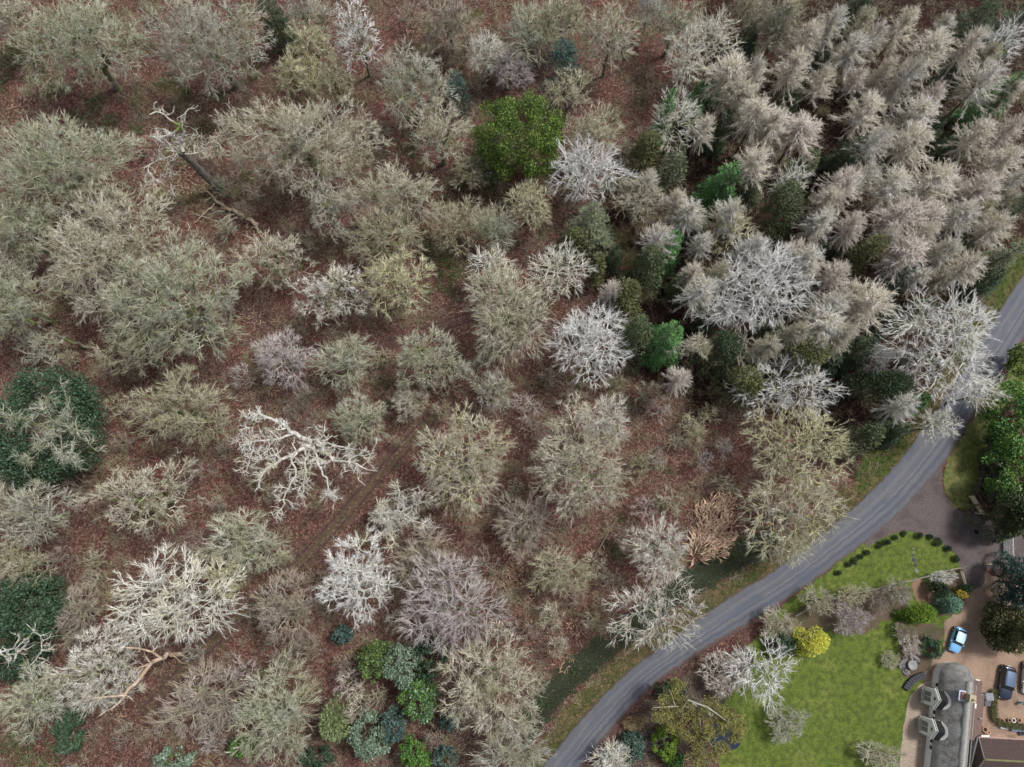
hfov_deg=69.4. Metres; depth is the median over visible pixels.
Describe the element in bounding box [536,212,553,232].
sapling
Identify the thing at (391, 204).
sapling
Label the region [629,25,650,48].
sapling
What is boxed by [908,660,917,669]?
birdbath
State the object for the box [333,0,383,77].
bare tree
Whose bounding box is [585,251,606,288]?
cypress
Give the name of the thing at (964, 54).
larch
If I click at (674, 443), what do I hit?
sapling
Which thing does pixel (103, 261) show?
bare tree
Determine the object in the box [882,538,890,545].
dwarf bush
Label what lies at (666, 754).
evergreen shrub
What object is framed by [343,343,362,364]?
sapling
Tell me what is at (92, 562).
sapling
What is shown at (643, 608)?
bare tree
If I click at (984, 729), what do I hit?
flower pot
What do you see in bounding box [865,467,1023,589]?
driveway
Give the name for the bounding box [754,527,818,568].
bare tree
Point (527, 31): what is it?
bare tree
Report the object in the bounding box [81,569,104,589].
sapling
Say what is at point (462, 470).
bare tree
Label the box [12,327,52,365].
sapling
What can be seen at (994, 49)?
larch
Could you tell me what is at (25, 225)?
bare tree
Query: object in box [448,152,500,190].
bare tree
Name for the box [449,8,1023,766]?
grass
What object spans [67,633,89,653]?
sapling
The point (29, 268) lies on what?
sapling
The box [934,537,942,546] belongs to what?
dwarf bush
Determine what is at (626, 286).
cypress
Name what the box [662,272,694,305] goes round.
spruce
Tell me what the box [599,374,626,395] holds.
sapling
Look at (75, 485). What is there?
sapling
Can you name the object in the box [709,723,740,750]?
pond
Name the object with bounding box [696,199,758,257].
bare tree
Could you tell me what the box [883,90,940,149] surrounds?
larch
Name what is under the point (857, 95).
spruce
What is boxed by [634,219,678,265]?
larch
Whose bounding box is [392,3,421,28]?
sapling
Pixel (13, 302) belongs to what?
bare tree
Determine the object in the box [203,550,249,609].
bare tree
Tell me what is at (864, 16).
larch
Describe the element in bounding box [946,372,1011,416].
bare tree
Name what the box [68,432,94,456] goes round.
sapling
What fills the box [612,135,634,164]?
sapling
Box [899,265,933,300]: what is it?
larch
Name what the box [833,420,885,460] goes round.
cypress
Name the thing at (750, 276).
bare tree
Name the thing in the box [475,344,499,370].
sapling
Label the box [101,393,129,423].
sapling
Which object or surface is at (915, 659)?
boulder
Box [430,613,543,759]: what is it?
bare tree
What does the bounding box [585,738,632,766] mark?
bare tree
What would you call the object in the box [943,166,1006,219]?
larch
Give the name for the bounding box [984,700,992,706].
garden box
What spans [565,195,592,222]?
sapling
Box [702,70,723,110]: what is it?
spruce
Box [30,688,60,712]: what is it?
sapling
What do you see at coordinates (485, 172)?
evergreen tree
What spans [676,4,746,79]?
bare tree
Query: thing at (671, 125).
bare tree
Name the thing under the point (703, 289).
larch
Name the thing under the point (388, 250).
bare tree
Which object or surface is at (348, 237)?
sapling
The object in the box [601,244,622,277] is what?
spruce
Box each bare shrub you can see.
[621,715,648,730]
[695,644,755,698]
[759,603,801,641]
[765,699,811,745]
[797,583,837,617]
[832,600,875,636]
[834,582,872,606]
[854,739,907,766]
[864,588,894,614]
[879,650,902,669]
[882,576,912,606]
[891,621,923,637]
[898,630,921,659]
[926,571,958,584]
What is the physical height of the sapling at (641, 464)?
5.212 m
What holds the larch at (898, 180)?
on the ground at (708, 574)
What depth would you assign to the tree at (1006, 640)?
100.92 m
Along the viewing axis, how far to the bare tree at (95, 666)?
97.05 m
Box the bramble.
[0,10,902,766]
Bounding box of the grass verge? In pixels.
[943,342,1023,509]
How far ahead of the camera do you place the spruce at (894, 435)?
106.86 m
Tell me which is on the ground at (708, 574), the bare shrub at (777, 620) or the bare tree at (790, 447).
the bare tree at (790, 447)
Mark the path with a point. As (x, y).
(920, 592)
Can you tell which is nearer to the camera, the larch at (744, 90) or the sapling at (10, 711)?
the sapling at (10, 711)
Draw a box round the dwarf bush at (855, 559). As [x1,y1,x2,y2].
[850,557,858,564]
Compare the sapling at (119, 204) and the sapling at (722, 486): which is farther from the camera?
the sapling at (119, 204)
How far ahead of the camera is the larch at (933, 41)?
110.69 m
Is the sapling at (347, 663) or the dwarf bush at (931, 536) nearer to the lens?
the sapling at (347, 663)
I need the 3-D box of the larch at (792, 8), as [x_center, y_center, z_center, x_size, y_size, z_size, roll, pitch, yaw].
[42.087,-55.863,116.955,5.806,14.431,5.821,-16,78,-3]
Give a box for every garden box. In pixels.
[982,692,993,700]
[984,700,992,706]
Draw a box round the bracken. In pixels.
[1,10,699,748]
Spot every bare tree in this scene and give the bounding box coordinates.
[0,0,48,53]
[0,108,144,239]
[0,191,67,284]
[0,259,60,341]
[0,375,109,476]
[0,476,88,552]
[0,525,60,591]
[0,659,98,744]
[1,0,150,99]
[30,172,176,345]
[42,619,147,718]
[53,577,107,654]
[72,447,207,541]
[80,322,176,376]
[95,223,258,364]
[102,541,253,652]
[119,362,240,446]
[135,0,277,100]
[149,647,249,743]
[193,508,294,576]
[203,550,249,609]
[207,87,394,207]
[222,642,325,766]
[223,225,320,290]
[248,566,325,647]
[251,325,316,392]
[269,43,332,110]
[277,0,342,53]
[283,261,381,331]
[284,15,337,82]
[301,172,356,246]
[303,328,380,393]
[312,525,401,632]
[315,53,355,111]
[326,387,390,445]
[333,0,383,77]
[334,159,444,232]
[337,205,428,268]
[351,244,437,320]
[375,33,460,128]
[383,523,454,595]
[389,384,432,422]
[390,547,515,658]
[394,322,481,392]
[401,94,475,168]
[407,0,484,54]
[408,399,516,519]
[429,193,483,257]
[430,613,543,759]
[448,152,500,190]
[458,251,557,371]
[462,243,517,284]
[466,27,511,77]
[466,366,515,413]
[466,716,557,766]
[471,201,520,252]
[476,43,535,90]
[492,487,555,564]
[497,0,575,67]
[503,178,552,233]
[521,235,599,301]
[522,544,598,597]
[527,390,635,525]
[533,0,589,53]
[535,63,594,125]
[544,293,635,389]
[545,132,639,202]
[561,100,623,159]
[576,0,650,77]
[577,392,631,450]
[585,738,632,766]
[600,564,707,657]
[604,170,670,224]
[617,513,696,588]
[636,0,665,32]
[638,0,711,56]
[646,85,714,155]
[656,20,707,94]
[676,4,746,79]
[690,285,753,329]
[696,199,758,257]
[706,231,819,333]
[716,321,765,378]
[719,632,801,713]
[720,0,782,36]
[722,353,848,422]
[731,465,860,559]
[740,400,857,510]
[753,0,807,60]
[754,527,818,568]
[764,155,815,206]
[857,343,895,375]
[871,279,1003,410]
[907,405,964,445]
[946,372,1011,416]
[966,11,1023,76]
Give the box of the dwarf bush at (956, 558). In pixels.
[953,554,959,562]
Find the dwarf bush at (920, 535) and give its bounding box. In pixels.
[914,532,922,539]
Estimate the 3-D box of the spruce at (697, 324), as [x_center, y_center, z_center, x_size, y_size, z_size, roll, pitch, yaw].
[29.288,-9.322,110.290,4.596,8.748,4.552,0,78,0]
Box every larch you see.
[596,278,623,313]
[630,166,660,202]
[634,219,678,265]
[655,187,687,228]
[659,195,710,247]
[660,365,692,400]
[665,332,713,360]
[670,274,720,320]
[672,260,705,290]
[684,111,716,161]
[684,231,714,265]
[691,49,756,120]
[696,259,732,291]
[703,195,746,245]
[708,75,763,130]
[718,92,776,155]
[724,137,775,197]
[727,231,770,270]
[732,51,768,114]
[742,104,790,162]
[745,333,784,370]
[759,0,803,55]
[759,44,813,107]
[765,236,807,277]
[766,108,824,164]
[768,319,812,356]
[775,242,826,298]
[779,16,826,76]
[784,332,829,368]
[787,299,850,359]
[791,204,837,257]
[795,62,838,118]
[795,183,845,231]
[801,3,850,70]
[805,163,865,216]
[805,289,854,326]
[807,258,851,298]
[815,29,874,93]
[816,321,860,361]
[821,209,868,256]
[823,280,869,314]
[827,89,887,150]
[832,63,872,112]
[834,4,878,62]
[835,276,898,336]
[836,159,882,205]
[837,303,873,336]
[840,16,891,86]
[841,120,898,170]
[853,55,899,108]
[854,163,915,224]
[855,224,904,266]
[856,192,933,247]
[864,391,922,427]
[866,4,923,72]
[867,76,912,123]
[867,227,933,289]
[875,55,930,112]
[878,118,935,177]
[880,218,940,267]
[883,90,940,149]
[891,23,956,87]
[891,156,962,216]
[891,196,948,247]
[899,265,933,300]
[906,77,950,125]
[909,265,957,299]
[910,10,957,67]
[918,234,966,273]
[923,250,989,300]
[928,24,992,89]
[928,178,969,214]
[928,196,984,247]
[937,113,999,173]
[939,197,998,243]
[941,55,1013,123]
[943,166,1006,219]
[953,208,1017,255]
[954,36,1005,91]
[960,142,1023,194]
[961,111,1023,168]
[975,72,1023,123]
[983,166,1023,200]
[987,186,1023,219]
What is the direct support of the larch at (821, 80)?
on the ground at (708, 574)
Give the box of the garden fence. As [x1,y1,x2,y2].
[793,567,964,616]
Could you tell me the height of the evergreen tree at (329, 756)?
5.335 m
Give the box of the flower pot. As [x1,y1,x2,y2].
[981,726,987,732]
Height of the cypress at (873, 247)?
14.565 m
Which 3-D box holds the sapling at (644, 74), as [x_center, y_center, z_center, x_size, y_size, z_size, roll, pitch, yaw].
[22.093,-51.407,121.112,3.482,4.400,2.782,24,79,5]
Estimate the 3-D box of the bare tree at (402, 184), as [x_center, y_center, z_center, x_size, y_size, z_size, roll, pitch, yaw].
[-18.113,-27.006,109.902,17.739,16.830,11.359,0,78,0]
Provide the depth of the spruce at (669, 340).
107.39 m
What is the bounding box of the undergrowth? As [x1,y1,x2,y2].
[0,0,1023,766]
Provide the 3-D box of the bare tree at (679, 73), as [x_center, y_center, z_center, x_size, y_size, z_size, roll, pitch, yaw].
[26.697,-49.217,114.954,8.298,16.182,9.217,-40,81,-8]
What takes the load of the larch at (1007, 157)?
on the ground at (708, 574)
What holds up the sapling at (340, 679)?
on the ground at (708, 574)
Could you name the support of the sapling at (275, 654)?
on the ground at (708, 574)
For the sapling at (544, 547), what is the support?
on the ground at (708, 574)
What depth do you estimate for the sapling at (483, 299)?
111.62 m
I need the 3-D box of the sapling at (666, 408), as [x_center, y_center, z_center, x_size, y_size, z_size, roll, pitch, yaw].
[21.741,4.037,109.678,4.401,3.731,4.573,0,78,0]
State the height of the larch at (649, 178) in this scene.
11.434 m
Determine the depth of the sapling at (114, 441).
108.55 m
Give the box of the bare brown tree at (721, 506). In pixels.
[681,490,739,565]
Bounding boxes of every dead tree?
[0,623,59,680]
[86,626,185,716]
[142,102,225,202]
[229,405,379,520]
[365,479,449,554]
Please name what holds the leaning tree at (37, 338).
on the ground at (708, 574)
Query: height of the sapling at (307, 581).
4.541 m
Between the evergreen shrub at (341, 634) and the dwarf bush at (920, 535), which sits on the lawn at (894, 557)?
the dwarf bush at (920, 535)
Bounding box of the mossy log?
[595,519,615,555]
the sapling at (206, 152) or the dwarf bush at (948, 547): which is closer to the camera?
the dwarf bush at (948, 547)
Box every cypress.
[318,689,355,743]
[444,69,472,120]
[538,38,581,111]
[560,226,588,263]
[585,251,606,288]
[604,276,642,332]
[611,313,653,374]
[619,243,666,302]
[627,128,661,180]
[650,142,689,191]
[689,329,745,379]
[707,364,767,410]
[748,337,831,390]
[757,177,806,242]
[789,625,829,656]
[821,369,915,406]
[823,233,890,289]
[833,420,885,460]
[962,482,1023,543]
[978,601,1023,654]
[990,550,1023,610]
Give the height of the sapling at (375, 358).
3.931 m
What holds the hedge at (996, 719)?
on the driveway at (978, 658)
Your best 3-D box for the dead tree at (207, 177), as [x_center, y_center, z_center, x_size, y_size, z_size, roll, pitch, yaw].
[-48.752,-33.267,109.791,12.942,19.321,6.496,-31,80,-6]
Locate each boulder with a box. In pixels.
[899,659,906,668]
[902,666,909,675]
[909,655,919,661]
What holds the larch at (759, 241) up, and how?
on the ground at (708, 574)
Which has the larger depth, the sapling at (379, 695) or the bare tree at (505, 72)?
the bare tree at (505, 72)
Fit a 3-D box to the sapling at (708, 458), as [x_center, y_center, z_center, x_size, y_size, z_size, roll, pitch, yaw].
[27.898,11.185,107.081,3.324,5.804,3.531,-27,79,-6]
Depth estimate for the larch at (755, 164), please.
108.44 m
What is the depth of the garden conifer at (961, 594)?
104.23 m
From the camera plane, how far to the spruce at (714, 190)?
112.98 m
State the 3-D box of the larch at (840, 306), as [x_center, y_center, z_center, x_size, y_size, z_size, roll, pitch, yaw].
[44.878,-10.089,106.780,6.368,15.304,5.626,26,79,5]
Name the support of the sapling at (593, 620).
on the ground at (708, 574)
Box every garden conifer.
[893,600,938,624]
[922,579,950,599]
[932,592,963,614]
[950,587,968,598]
[956,582,974,592]
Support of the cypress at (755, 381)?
on the ground at (708, 574)
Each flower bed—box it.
[591,646,753,766]
[763,584,910,652]
[897,622,944,677]
[930,574,964,616]
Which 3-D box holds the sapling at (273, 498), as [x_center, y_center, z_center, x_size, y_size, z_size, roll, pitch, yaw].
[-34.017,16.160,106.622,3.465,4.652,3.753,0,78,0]
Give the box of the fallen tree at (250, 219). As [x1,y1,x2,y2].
[192,182,259,226]
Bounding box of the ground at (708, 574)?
[0,0,1023,766]
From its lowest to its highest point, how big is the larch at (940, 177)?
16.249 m
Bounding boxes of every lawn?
[717,571,962,766]
[768,531,960,625]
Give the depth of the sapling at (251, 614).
101.91 m
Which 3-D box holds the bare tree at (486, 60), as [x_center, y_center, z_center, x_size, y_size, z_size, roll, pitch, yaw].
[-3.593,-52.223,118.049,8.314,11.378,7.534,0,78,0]
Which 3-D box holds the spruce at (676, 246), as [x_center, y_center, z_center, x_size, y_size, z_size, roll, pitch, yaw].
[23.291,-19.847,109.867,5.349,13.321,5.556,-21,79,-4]
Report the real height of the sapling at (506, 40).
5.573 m
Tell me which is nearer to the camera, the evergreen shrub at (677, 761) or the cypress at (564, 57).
the evergreen shrub at (677, 761)
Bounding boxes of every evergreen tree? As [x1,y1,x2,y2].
[0,364,110,493]
[0,570,72,641]
[0,634,56,685]
[49,704,86,755]
[153,745,196,766]
[227,732,257,758]
[299,743,336,766]
[346,708,390,761]
[354,639,396,684]
[379,642,423,689]
[379,705,407,744]
[396,678,440,723]
[398,733,431,766]
[410,635,448,684]
[431,744,459,766]
[438,710,461,732]
[469,87,567,184]
[470,148,503,185]
[976,378,1023,468]
[980,436,1023,506]
[1003,342,1023,379]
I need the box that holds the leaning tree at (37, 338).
[3,300,87,368]
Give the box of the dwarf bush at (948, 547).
[943,545,951,551]
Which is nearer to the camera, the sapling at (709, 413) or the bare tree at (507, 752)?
the bare tree at (507, 752)
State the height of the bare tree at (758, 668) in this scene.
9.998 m
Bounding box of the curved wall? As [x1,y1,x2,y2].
[902,671,926,690]
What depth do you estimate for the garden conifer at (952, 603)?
103.29 m
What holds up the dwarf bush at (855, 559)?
on the lawn at (894, 557)
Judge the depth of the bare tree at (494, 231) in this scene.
110.41 m
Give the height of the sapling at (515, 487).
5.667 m
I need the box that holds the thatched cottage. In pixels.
[917,662,983,766]
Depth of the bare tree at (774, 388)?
102.55 m
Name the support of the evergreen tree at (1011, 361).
on the ground at (708, 574)
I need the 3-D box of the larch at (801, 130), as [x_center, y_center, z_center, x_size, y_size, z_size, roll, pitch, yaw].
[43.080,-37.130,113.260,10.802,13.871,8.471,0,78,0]
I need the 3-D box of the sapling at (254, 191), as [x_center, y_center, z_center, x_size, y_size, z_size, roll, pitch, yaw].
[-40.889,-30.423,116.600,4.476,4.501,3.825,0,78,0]
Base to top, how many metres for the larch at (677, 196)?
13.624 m
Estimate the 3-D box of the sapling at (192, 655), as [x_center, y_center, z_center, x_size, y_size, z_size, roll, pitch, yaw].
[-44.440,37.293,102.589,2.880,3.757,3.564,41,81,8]
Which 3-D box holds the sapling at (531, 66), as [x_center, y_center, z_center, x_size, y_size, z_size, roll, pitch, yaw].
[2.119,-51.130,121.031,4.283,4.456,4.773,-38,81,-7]
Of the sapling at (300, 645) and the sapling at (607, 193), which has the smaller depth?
the sapling at (300, 645)
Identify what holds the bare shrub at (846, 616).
on the flower bed at (807, 620)
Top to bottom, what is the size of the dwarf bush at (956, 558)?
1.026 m
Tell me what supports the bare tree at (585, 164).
on the ground at (708, 574)
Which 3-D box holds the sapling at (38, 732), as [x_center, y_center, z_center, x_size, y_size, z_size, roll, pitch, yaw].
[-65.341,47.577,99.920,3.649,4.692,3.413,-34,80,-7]
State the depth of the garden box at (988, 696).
102.30 m
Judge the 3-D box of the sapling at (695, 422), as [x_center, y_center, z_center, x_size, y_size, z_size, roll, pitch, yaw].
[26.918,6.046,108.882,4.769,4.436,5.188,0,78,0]
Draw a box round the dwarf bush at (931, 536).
[926,534,933,539]
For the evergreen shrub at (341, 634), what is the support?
on the ground at (708, 574)
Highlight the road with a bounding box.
[544,275,1023,766]
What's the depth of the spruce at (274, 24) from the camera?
119.04 m
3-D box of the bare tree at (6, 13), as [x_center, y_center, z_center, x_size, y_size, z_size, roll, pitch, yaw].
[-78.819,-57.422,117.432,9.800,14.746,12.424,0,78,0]
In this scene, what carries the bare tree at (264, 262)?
on the ground at (708, 574)
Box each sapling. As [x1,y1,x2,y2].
[0,478,19,495]
[0,697,17,723]
[9,256,40,274]
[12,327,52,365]
[16,74,44,101]
[16,724,41,748]
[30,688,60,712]
[47,273,74,300]
[47,545,76,570]
[54,226,75,244]
[57,348,80,367]
[57,475,92,496]
[59,182,82,209]
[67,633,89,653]
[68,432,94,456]
[81,549,107,577]
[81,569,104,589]
[93,0,114,16]
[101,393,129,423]
[106,186,129,218]
[109,722,143,751]
[110,431,133,451]
[115,9,141,38]
[121,283,150,307]
[123,130,150,158]
[132,24,157,43]
[135,1,162,22]
[143,708,173,740]
[152,593,172,617]
[170,135,200,159]
[177,458,204,488]
[182,643,204,662]
[186,540,209,563]
[190,144,216,170]
[191,312,219,339]
[196,730,227,754]
[206,495,226,516]
[209,174,237,198]
[213,439,231,459]
[214,216,237,241]
[223,265,251,291]
[225,653,259,694]
[228,361,258,387]
[231,198,253,219]
[240,178,264,200]
[246,473,276,501]
[246,607,266,625]
[247,343,268,360]
[265,485,283,507]
[265,648,295,671]
[270,263,299,289]
[282,398,298,417]
[290,303,312,322]
[292,386,318,404]
[293,633,321,660]
[297,227,319,253]
[302,566,322,591]
[308,0,330,21]
[321,329,339,346]
[331,654,356,675]
[333,384,358,404]
[333,668,365,700]
[340,227,358,245]
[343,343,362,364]
[344,691,371,724]
[362,119,391,141]
[365,346,393,369]
[365,684,386,711]
[368,504,382,517]
[373,57,392,78]
[375,189,406,220]
[383,609,406,636]
[389,436,403,445]
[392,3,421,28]
[405,490,427,516]
[410,185,430,206]
[420,38,446,58]
[424,720,445,752]
[431,397,452,420]
[432,373,463,395]
[441,66,464,91]
[447,48,474,70]
[453,28,479,49]
[459,518,476,536]
[460,271,478,291]
[464,72,486,91]
[469,293,488,312]
[469,573,486,592]
[473,543,500,579]
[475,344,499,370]
[481,334,510,357]
[493,21,516,49]
[495,588,517,615]
[502,325,527,343]
[503,220,524,246]
[506,477,524,500]
[506,619,522,635]
[509,181,531,201]
[510,393,544,425]
[514,58,537,81]
[520,417,548,438]
[520,670,549,696]
[523,620,540,641]
[527,234,548,257]
[534,536,557,559]
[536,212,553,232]
[538,366,563,386]
[538,599,564,633]
[546,631,570,659]
[553,349,575,365]
[556,381,589,408]
[557,175,578,201]
[561,585,589,605]
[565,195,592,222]
[578,321,596,336]
[580,609,605,629]
[582,550,607,577]
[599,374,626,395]
[600,570,622,590]
[601,176,621,198]
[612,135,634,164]
[612,528,633,546]
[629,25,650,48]
[630,454,651,480]
[630,496,660,522]
[634,381,664,408]
[635,124,652,145]
[638,57,654,77]
[645,445,666,471]
[646,397,671,424]
[656,486,684,516]
[663,430,686,449]
[679,416,706,449]
[680,409,706,438]
[697,449,714,472]
[698,402,722,423]
[711,474,734,492]
[714,437,732,460]
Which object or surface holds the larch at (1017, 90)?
on the ground at (708, 574)
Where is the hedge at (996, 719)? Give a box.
[989,687,1023,729]
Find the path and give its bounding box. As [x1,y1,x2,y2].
[912,579,934,608]
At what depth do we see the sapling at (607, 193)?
115.88 m
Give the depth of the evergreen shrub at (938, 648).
102.90 m
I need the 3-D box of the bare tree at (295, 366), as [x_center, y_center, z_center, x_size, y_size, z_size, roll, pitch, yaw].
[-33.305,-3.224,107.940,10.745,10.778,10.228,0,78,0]
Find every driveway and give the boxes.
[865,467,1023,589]
[924,571,1023,738]
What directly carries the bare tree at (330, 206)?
on the ground at (708, 574)
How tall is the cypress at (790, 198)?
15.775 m
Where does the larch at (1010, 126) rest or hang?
on the ground at (708, 574)
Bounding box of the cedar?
[651,677,749,766]
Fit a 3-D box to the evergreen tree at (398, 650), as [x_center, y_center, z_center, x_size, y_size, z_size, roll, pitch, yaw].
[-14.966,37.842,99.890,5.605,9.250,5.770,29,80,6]
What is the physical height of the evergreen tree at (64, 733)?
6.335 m
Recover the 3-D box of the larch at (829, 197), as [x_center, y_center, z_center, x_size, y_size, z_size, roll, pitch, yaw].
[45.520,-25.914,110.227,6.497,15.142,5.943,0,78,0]
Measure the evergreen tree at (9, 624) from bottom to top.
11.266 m
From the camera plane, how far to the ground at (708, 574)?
111.94 m
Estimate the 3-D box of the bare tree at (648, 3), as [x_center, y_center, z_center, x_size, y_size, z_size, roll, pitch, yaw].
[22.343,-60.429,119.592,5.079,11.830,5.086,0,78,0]
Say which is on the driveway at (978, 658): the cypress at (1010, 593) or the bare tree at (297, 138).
the cypress at (1010, 593)
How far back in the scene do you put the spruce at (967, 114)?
116.66 m
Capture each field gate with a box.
[960,570,969,593]
[969,495,985,513]
[1004,539,1014,555]
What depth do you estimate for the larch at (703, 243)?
107.71 m
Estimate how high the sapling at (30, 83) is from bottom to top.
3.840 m
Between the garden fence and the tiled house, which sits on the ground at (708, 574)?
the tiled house
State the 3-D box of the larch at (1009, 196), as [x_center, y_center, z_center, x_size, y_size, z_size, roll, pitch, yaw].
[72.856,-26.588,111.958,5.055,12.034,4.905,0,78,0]
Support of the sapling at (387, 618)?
on the ground at (708, 574)
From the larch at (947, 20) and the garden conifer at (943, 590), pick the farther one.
the larch at (947, 20)
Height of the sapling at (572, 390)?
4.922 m
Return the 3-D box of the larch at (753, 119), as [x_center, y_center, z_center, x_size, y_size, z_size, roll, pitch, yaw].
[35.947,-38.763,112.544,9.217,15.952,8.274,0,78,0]
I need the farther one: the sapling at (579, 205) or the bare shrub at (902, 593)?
the sapling at (579, 205)
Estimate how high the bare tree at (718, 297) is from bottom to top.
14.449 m
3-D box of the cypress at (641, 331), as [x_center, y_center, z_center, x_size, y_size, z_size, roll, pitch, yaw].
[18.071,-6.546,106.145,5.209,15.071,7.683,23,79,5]
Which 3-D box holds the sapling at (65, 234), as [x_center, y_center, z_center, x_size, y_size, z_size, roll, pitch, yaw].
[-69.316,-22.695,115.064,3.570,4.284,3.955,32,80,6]
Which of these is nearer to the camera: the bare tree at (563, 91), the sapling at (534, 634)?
the sapling at (534, 634)
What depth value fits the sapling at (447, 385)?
110.16 m
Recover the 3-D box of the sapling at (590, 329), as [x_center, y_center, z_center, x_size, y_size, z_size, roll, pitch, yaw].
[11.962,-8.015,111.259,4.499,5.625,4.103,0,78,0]
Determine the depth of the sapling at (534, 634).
102.40 m
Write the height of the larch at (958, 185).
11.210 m
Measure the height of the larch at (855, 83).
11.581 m
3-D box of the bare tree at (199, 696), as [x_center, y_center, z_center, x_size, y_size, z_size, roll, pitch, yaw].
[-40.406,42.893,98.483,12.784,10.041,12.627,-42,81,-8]
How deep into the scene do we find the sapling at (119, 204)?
115.00 m
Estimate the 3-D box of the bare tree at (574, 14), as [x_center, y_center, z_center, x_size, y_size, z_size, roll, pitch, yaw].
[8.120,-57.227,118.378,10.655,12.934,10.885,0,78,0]
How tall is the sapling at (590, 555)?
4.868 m
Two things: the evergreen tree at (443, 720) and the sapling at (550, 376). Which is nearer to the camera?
the evergreen tree at (443, 720)
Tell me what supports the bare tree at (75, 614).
on the ground at (708, 574)
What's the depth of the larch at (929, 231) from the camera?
102.86 m
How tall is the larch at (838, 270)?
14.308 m
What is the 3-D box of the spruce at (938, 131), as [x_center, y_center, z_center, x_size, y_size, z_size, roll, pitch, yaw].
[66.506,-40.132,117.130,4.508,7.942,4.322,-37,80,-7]
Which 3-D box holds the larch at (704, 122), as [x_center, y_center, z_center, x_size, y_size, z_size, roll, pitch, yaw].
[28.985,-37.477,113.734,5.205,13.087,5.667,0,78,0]
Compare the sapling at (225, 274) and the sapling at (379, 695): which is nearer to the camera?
the sapling at (379, 695)
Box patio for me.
[900,680,931,766]
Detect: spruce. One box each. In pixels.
[257,0,303,56]
[561,200,616,260]
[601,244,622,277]
[638,320,683,371]
[649,88,676,147]
[650,229,682,280]
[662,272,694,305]
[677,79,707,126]
[680,212,706,243]
[688,160,742,218]
[688,310,719,340]
[695,107,733,162]
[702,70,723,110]
[726,23,759,66]
[736,175,764,210]
[749,316,785,344]
[770,83,804,122]
[780,146,821,187]
[783,280,818,312]
[803,30,837,75]
[805,347,844,383]
[815,237,847,267]
[818,131,870,182]
[825,334,878,378]
[835,0,871,37]
[838,67,874,105]
[862,146,904,183]
[863,419,911,450]
[864,309,903,339]
[868,261,920,307]
[881,77,920,114]
[886,392,932,417]
[893,185,934,216]
[893,296,938,329]
[917,115,947,151]
[925,58,970,99]
[925,129,972,171]
[932,0,1002,65]
[947,70,1023,138]
[950,223,985,253]
[950,266,1008,307]
[961,241,1023,278]
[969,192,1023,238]
[975,0,1023,59]
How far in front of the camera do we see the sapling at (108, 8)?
122.87 m
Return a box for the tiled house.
[967,735,1023,766]
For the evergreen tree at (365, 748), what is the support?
on the ground at (708, 574)
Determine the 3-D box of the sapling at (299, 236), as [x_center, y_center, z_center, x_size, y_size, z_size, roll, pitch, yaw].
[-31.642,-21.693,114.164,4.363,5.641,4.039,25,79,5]
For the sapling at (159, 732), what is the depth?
99.51 m
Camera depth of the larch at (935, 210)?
105.00 m
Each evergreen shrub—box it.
[330,623,354,644]
[620,730,645,764]
[650,723,680,761]
[652,678,686,701]
[666,753,683,766]
[768,629,798,658]
[918,634,945,659]
[977,431,1011,497]
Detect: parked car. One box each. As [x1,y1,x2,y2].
[947,626,966,652]
[995,664,1016,700]
[1019,661,1023,692]
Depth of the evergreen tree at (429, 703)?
97.50 m
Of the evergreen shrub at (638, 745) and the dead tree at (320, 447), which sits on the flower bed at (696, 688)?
the evergreen shrub at (638, 745)
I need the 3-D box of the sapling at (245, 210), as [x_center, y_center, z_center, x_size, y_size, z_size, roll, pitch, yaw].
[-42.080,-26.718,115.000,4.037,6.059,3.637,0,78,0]
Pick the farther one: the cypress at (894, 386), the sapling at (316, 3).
the sapling at (316, 3)
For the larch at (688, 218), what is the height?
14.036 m
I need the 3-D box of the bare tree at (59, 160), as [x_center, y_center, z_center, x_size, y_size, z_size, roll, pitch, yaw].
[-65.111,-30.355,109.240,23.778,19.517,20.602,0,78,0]
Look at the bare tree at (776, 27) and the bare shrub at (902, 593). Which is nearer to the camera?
the bare shrub at (902, 593)
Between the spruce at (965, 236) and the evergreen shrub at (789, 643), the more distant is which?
the spruce at (965, 236)
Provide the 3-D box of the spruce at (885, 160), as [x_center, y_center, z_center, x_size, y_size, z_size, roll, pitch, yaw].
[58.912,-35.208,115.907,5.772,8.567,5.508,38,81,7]
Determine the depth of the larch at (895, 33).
111.90 m
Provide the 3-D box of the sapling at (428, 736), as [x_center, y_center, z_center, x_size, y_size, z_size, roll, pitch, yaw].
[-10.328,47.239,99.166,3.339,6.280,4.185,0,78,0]
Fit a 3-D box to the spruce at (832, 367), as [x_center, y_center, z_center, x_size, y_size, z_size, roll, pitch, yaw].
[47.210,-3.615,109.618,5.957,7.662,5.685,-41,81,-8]
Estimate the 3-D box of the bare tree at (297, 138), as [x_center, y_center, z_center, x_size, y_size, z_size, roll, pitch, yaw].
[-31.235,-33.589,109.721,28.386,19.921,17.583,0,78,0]
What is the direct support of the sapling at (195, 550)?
on the ground at (708, 574)
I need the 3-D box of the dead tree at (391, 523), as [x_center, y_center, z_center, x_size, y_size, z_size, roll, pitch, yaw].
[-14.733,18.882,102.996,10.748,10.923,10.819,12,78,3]
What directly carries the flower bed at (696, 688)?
on the ground at (708, 574)
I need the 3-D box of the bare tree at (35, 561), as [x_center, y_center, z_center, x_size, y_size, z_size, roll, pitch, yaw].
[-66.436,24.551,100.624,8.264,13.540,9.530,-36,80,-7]
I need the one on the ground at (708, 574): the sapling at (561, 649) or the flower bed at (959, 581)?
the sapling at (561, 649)
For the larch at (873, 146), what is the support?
on the ground at (708, 574)
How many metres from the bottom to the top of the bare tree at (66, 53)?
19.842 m

